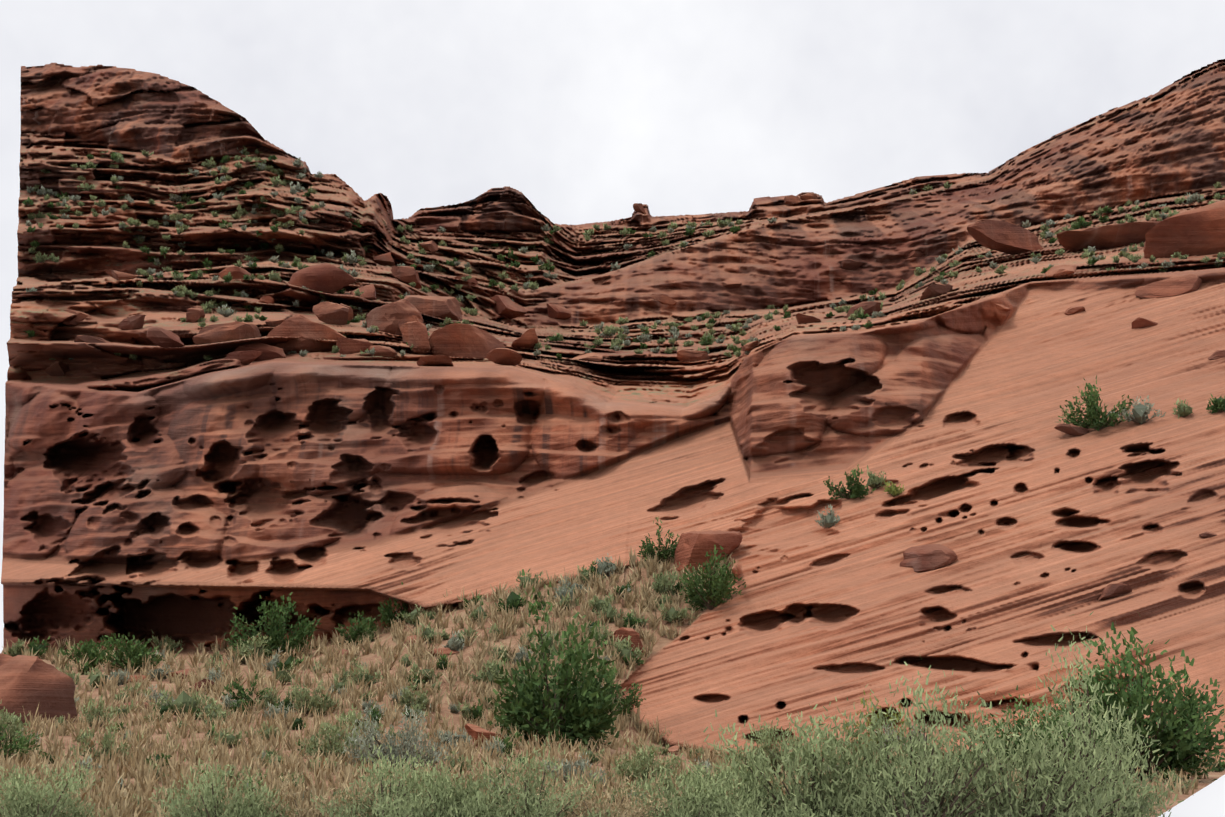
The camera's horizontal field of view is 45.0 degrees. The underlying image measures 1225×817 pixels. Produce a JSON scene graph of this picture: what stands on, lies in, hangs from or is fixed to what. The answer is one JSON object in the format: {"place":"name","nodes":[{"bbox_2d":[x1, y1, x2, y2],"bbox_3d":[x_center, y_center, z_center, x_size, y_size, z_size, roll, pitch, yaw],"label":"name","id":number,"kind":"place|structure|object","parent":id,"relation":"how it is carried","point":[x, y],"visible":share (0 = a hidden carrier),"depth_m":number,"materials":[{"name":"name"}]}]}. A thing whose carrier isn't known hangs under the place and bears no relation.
{"place":"outdoors","nodes":[
{"label":"outdoors","id":0,"kind":"place"},
{"bbox_2d":[0,0,1224,816],"label":"sky","id":1,"kind":"structure","parent":0,"point":[590,110],"materials":[{"name":"white"}]},
{"bbox_2d":[1,59,1224,816],"bbox_3d":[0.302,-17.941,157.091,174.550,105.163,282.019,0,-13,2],"label":"terrain","id":2,"kind":"structure","parent":0,"point":[189,495],"depth_m":47.14,"materials":[{"name":"stone"}]},
{"bbox_2d":[0,146,1224,816],"bbox_3d":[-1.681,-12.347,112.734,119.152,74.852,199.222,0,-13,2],"label":"vegetation","id":3,"kind":"object","parent":2,"relation":"on","point":[1088,756],"visible":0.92,"depth_m":16.97,"materials":[{"name":"green plant"}]},
{"bbox_2d":[0,193,1224,754],"bbox_3d":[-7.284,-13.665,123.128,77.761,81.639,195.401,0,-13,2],"label":"boulders","id":4,"kind":"object","parent":2,"relation":"on","point":[28,685],"visible":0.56,"depth_m":64.24,"materials":[{"name":"stone"}]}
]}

